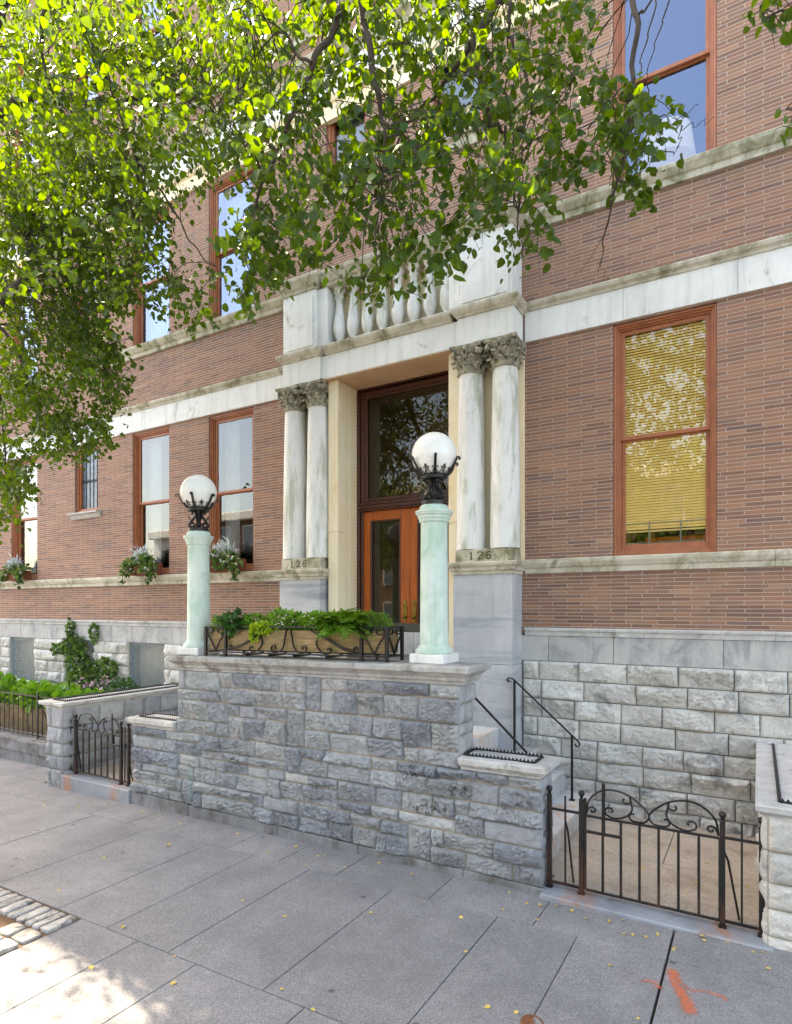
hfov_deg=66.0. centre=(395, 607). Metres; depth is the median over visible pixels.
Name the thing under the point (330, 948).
sidewalk
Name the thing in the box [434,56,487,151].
window
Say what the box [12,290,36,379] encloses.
window
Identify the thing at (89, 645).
basement window
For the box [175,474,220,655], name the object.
lamp pillar
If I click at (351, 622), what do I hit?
fern
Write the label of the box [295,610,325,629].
flowering plant
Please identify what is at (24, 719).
garden planter
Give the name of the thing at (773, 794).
garden wall
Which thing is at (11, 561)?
silver plant
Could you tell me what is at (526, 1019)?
utility cover
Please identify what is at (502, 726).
handrail
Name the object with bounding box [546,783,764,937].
iron gate
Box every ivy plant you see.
[0,563,31,588]
[118,552,157,585]
[209,549,243,580]
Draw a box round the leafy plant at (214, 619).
[208,613,232,629]
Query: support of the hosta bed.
in the garden planter at (24, 719)
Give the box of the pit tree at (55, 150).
[0,0,292,547]
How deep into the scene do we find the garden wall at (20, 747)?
11.71 m
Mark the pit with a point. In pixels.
(5, 920)
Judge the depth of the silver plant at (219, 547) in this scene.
11.41 m
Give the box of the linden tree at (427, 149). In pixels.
[206,0,791,323]
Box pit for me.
[0,887,80,956]
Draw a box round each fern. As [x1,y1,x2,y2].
[304,608,364,635]
[315,608,382,641]
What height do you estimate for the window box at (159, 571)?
0.300 m
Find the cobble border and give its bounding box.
[0,888,76,954]
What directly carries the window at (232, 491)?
in the brick building
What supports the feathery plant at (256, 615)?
in the wooden planter at (306, 638)
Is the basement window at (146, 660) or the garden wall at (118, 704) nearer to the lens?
the garden wall at (118, 704)
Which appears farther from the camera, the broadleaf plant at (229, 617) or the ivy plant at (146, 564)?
the ivy plant at (146, 564)
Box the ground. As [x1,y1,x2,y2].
[651,935,673,1023]
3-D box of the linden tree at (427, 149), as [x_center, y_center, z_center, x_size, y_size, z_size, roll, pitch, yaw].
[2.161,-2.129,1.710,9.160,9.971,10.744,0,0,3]
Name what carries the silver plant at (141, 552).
in the window box at (159, 571)
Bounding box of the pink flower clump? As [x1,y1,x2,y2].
[66,674,113,695]
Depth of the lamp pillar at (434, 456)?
6.58 m
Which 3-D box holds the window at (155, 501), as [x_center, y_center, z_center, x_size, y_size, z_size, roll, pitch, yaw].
[-5.050,-2.207,12.982,1.170,3.051,0.367,0,0,31]
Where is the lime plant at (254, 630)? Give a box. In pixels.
[247,620,276,644]
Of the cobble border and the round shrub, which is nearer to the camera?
the cobble border
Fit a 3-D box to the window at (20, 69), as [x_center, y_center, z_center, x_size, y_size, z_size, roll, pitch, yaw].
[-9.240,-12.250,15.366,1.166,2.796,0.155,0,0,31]
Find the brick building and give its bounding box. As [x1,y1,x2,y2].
[0,0,791,836]
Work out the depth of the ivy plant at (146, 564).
12.46 m
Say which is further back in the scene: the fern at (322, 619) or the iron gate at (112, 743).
the iron gate at (112, 743)
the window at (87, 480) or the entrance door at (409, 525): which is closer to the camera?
the entrance door at (409, 525)
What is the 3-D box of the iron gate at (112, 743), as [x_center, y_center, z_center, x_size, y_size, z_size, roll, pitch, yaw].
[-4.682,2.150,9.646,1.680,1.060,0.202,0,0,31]
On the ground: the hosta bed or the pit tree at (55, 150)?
the pit tree at (55, 150)
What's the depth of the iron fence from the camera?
11.94 m
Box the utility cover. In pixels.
[520,1014,543,1023]
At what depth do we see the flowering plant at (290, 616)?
7.66 m
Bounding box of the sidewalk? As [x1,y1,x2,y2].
[0,758,791,1023]
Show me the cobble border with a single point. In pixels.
(36, 915)
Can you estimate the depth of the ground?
4.52 m
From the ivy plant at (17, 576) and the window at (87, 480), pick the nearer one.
the window at (87, 480)
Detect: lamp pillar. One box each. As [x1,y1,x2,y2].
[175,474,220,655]
[408,432,460,664]
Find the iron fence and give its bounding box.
[0,688,57,738]
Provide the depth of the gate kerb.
5.52 m
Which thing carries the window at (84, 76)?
in the brick building
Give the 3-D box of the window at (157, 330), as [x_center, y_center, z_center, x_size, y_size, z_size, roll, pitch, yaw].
[-5.051,-6.895,12.979,1.170,2.706,0.361,0,0,31]
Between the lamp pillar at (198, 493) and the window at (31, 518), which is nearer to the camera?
the lamp pillar at (198, 493)
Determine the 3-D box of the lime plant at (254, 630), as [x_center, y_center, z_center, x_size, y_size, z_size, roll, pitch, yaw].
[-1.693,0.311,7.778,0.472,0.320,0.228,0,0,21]
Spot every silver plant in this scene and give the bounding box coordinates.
[6,554,23,569]
[129,544,155,562]
[210,536,239,558]
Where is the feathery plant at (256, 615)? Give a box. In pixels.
[240,611,267,630]
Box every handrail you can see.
[475,698,527,752]
[506,677,580,800]
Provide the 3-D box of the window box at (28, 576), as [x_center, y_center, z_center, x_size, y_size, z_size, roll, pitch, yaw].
[-9.403,-0.836,15.140,0.800,0.300,0.270,0,0,31]
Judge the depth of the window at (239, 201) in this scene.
11.97 m
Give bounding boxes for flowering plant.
[265,606,309,630]
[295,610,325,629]
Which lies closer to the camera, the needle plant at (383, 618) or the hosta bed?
the needle plant at (383, 618)
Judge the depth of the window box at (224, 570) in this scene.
11.37 m
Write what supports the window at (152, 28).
in the brick building
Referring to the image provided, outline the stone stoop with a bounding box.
[125,653,592,894]
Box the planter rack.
[204,625,403,662]
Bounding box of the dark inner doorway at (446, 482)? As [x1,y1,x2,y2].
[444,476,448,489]
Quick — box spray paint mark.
[646,969,725,1013]
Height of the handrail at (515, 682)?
1.537 m
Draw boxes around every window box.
[5,569,31,580]
[129,563,162,575]
[209,555,245,571]
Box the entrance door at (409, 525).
[357,370,448,623]
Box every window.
[11,637,46,680]
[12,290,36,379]
[12,458,36,579]
[13,66,33,178]
[66,640,93,681]
[67,444,100,519]
[77,47,97,113]
[77,244,97,315]
[129,642,165,687]
[134,208,168,345]
[134,427,168,575]
[135,7,156,89]
[210,166,253,318]
[210,408,253,572]
[316,111,371,207]
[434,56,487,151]
[613,0,716,182]
[613,303,716,555]
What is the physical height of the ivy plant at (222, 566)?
0.663 m
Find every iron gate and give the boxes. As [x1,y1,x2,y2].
[69,713,132,786]
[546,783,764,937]
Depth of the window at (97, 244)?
14.15 m
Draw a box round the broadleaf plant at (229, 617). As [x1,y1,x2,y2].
[215,607,254,639]
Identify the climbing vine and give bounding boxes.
[49,617,118,687]
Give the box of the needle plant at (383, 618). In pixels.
[356,609,394,635]
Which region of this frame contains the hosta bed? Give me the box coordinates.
[0,671,103,712]
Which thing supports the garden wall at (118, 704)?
on the ground
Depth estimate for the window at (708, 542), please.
7.91 m
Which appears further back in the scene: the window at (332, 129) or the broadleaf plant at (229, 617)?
the window at (332, 129)
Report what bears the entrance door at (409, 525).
in the brick building
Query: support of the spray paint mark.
on the sidewalk
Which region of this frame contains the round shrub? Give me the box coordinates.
[103,676,139,691]
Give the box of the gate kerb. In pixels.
[60,772,773,951]
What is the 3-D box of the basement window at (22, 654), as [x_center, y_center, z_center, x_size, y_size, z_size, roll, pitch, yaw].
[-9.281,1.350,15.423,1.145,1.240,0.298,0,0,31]
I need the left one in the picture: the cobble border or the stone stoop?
the cobble border
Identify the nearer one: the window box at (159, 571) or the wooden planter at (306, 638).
the wooden planter at (306, 638)
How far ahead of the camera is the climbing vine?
13.79 m
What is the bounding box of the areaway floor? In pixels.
[84,760,758,931]
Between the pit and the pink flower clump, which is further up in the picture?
the pink flower clump
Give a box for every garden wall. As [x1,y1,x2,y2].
[0,727,47,766]
[38,682,178,787]
[755,742,791,951]
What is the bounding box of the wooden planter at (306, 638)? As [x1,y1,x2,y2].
[209,629,397,653]
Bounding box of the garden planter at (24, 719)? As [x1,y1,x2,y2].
[1,702,46,735]
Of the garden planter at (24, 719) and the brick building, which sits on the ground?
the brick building
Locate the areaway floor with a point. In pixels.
(688, 875)
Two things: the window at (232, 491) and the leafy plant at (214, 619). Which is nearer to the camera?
the leafy plant at (214, 619)

